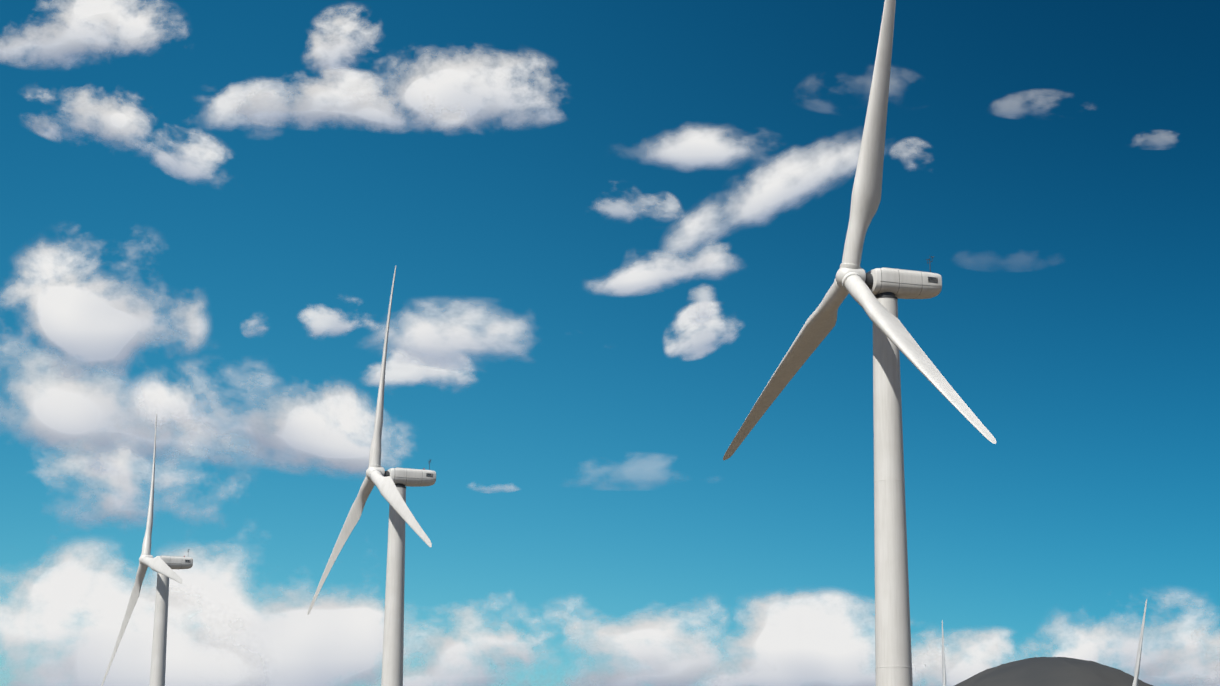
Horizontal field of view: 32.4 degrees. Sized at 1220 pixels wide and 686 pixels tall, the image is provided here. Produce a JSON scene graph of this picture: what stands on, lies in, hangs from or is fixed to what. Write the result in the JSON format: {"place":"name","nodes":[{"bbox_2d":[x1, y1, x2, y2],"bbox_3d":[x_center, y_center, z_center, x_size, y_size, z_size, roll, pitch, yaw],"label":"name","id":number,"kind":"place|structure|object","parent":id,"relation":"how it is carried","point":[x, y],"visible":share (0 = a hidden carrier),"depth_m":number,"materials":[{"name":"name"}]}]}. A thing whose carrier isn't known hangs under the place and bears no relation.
{"place":"outdoors","nodes":[
{"label":"outdoors","id":0,"kind":"place"},
{"bbox_2d":[18,85,159,156],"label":"cloud","id":1,"kind":"structure","parent":0,"point":[112,119],"depth_m":5199.14,"materials":[{"name":"white"}]},
{"bbox_2d":[0,0,189,70],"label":"cloud","id":2,"kind":"structure","parent":0,"point":[77,29],"depth_m":4992.49,"materials":[{"name":"white"}]},
{"bbox_2d":[0,221,211,384],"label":"cloud","id":3,"kind":"structure","parent":0,"point":[78,323],"depth_m":5290.60,"materials":[{"name":"white"}]},
{"bbox_2d":[0,328,266,483],"bbox_3d":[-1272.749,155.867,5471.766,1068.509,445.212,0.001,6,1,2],"label":"cloud","id":4,"kind":"structure","parent":0,"point":[86,414],"depth_m":5474.63,"materials":[{"name":"white"}]},
{"bbox_2d":[0,531,272,685],"bbox_3d":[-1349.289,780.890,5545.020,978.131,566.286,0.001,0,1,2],"label":"cloud","id":5,"kind":"structure","parent":0,"point":[61,618],"depth_m":5544.32,"materials":[{"name":"white"}]},
{"bbox_2d":[10,399,283,547],"bbox_3d":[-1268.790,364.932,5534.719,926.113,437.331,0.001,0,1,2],"label":"cloud","id":6,"kind":"structure","parent":0,"point":[119,500],"depth_m":5535.10,"materials":[{"name":"white"}]},
{"bbox_2d":[132,123,233,187],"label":"cloud","id":7,"kind":"structure","parent":0,"point":[193,161],"depth_m":5285.00,"materials":[{"name":"white"}]},
{"bbox_2d":[186,77,299,138],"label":"cloud","id":8,"kind":"structure","parent":0,"point":[221,104],"depth_m":5235.77,"materials":[{"name":"white"}]},
{"bbox_2d":[241,313,267,336],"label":"cloud","id":9,"kind":"structure","parent":0,"point":[252,323],"depth_m":5407.19,"materials":[{"name":"white"}]},
{"bbox_2d":[127,357,415,480],"bbox_3d":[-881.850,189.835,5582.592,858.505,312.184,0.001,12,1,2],"label":"cloud","id":10,"kind":"structure","parent":0,"point":[333,428],"depth_m":5581.65,"materials":[{"name":"white"}]},
{"bbox_2d":[143,522,455,685],"bbox_3d":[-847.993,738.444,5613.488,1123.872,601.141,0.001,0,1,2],"label":"cloud","id":11,"kind":"structure","parent":0,"point":[331,640],"depth_m":5614.19,"materials":[{"name":"white"}]},
{"bbox_2d":[197,66,471,133],"bbox_3d":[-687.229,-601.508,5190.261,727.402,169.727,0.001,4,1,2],"label":"cloud","id":12,"kind":"structure","parent":0,"point":[344,96],"depth_m":5189.82,"materials":[{"name":"white"}]},
{"bbox_2d":[297,4,380,81],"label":"cloud","id":13,"kind":"structure","parent":0,"point":[336,45],"depth_m":5212.54,"materials":[{"name":"white"}]},
{"bbox_2d":[299,298,379,338],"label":"cloud","id":14,"kind":"structure","parent":0,"point":[320,320],"depth_m":5469.58,"materials":[{"name":"white"}]},
{"bbox_2d":[363,350,475,393],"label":"cloud","id":15,"kind":"structure","parent":0,"point":[404,373],"depth_m":5562.54,"materials":[{"name":"white"}]},
{"bbox_2d":[327,44,569,136],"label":"cloud","id":16,"kind":"structure","parent":0,"point":[481,87],"depth_m":5181.91,"materials":[{"name":"white"}]},
{"bbox_2d":[363,295,535,371],"bbox_3d":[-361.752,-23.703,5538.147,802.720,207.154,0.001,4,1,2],"label":"cloud","id":17,"kind":"structure","parent":0,"point":[450,340],"depth_m":5539.89,"materials":[{"name":"white"}]},
{"bbox_2d":[466,483,518,493],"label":"cloud","id":18,"kind":"structure","parent":0,"point":[509,489],"depth_m":6400.00,"materials":[{"name":"white"}]},
{"bbox_2d":[368,591,624,685],"bbox_3d":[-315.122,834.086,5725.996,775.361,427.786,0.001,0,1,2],"label":"cloud","id":19,"kind":"structure","parent":0,"point":[471,646],"depth_m":5727.91,"materials":[{"name":"white"}]},
{"bbox_2d":[0,0,1219,685],"label":"sky","id":20,"kind":"structure","parent":0,"point":[1093,372],"materials":[{"name":"blue"}]},
{"bbox_2d":[592,191,645,222],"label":"cloud","id":21,"kind":"structure","parent":0,"point":[619,209],"depth_m":6096.26,"materials":[{"name":"white"}]},
{"bbox_2d":[516,595,775,685],"bbox_3d":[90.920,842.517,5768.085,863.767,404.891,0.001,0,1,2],"label":"cloud","id":22,"kind":"structure","parent":0,"point":[665,649],"depth_m":5767.57,"materials":[{"name":"white"}]},
{"bbox_2d":[568,453,723,490],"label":"cloud","id":23,"kind":"structure","parent":0,"point":[634,472],"depth_m":6377.31,"materials":[{"name":"white"}]},
{"bbox_2d":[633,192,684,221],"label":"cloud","id":24,"kind":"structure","parent":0,"point":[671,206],"depth_m":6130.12,"materials":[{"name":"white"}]},
{"bbox_2d":[581,239,743,295],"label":"cloud","id":25,"kind":"structure","parent":0,"point":[658,271],"depth_m":6173.98,"materials":[{"name":"white"}]},
{"bbox_2d":[622,122,781,173],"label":"cloud","id":26,"kind":"structure","parent":0,"point":[687,149],"depth_m":5973.19,"materials":[{"name":"white"}]},
{"bbox_2d":[688,283,717,326],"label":"cloud","id":27,"kind":"structure","parent":0,"point":[703,297],"depth_m":6207.63,"materials":[{"name":"white"}]},
{"bbox_2d":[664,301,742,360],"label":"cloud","id":28,"kind":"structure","parent":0,"point":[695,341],"depth_m":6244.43,"materials":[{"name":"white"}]},
{"bbox_2d":[661,132,895,255],"bbox_3d":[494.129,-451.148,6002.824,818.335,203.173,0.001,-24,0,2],"label":"cloud","id":29,"kind":"structure","parent":0,"point":[793,177],"depth_m":6003.62,"materials":[{"name":"white"}]},
{"bbox_2d":[690,587,954,685],"bbox_3d":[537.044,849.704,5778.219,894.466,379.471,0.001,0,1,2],"label":"cloud","id":30,"kind":"structure","parent":0,"point":[812,639],"depth_m":5777.75,"materials":[{"name":"white"}]},
{"bbox_2d":[796,65,920,112],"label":"cloud","id":31,"kind":"structure","parent":0,"point":[866,88],"depth_m":6194.61,"materials":[{"name":"white"}]},
{"bbox_2d":[890,137,933,171],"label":"cloud","id":32,"kind":"structure","parent":0,"point":[901,149],"depth_m":5990.63,"materials":[{"name":"white"}]},
{"bbox_2d":[872,626,1024,685],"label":"cloud","id":33,"kind":"structure","parent":0,"point":[975,653],"depth_m":5743.49,"materials":[{"name":"white"}]},
{"bbox_2d":[959,250,1054,270],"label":"cloud","id":34,"kind":"structure","parent":0,"point":[1002,263],"depth_m":6342.49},
{"bbox_2d":[993,89,1093,118],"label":"cloud","id":35,"kind":"structure","parent":0,"point":[1025,103],"depth_m":6154.15,"materials":[{"name":"white"}]},
{"bbox_2d":[954,657,1152,685],"bbox_3d":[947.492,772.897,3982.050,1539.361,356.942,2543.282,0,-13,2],"label":"hill","id":36,"kind":"structure","parent":0,"point":[1050,671],"depth_m":3835.22,"materials":[{"name":"grey"}]},
{"bbox_2d":[1016,586,1219,685],"bbox_3d":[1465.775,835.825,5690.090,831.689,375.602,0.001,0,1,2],"label":"cloud","id":37,"kind":"structure","parent":0,"point":[1173,658],"depth_m":5690.32,"materials":[{"name":"white"}]},
{"bbox_2d":[1132,130,1177,149],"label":"cloud","id":38,"kind":"structure","parent":0,"point":[1156,139],"depth_m":6122.34,"materials":[{"name":"white"}]},
{"bbox_2d":[1186,615,1219,685],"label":"cloud","id":39,"kind":"structure","parent":0,"point":[1212,644],"depth_m":5637.98,"materials":[{"name":"white"}]},
{"label":"ground","id":40,"kind":"structure","parent":0,"visible":0},
{"bbox_2d":[101,413,192,685],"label":"wind turbine","id":41,"kind":"object","parent":40,"relation":"on","point":[162,566],"visible":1,"depth_m":464.38,"materials":[{"name":"paint"}]},
{"bbox_2d":[307,266,435,685],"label":"wind turbine","id":42,"kind":"object","parent":40,"relation":"on","point":[391,483],"visible":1,"depth_m":345.01,"materials":[{"name":"paint"}]},
{"bbox_2d":[723,0,995,685],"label":"wind turbine","id":43,"kind":"object","parent":40,"relation":"on","point":[876,294],"visible":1,"depth_m":218.87,"materials":[{"name":"paint"}]},
{"bbox_2d":[942,620,945,685],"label":"wind turbine","id":44,"kind":"object","parent":40,"relation":"on","point":[943,670],"visible":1,"depth_m":981.43,"materials":[{"name":"paint"}]},
{"bbox_2d":[1132,599,1146,685],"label":"wind turbine","id":45,"kind":"object","parent":40,"relation":"on","point":[1136,670],"visible":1,"depth_m":787.21,"materials":[{"name":"paint"}]}
]}

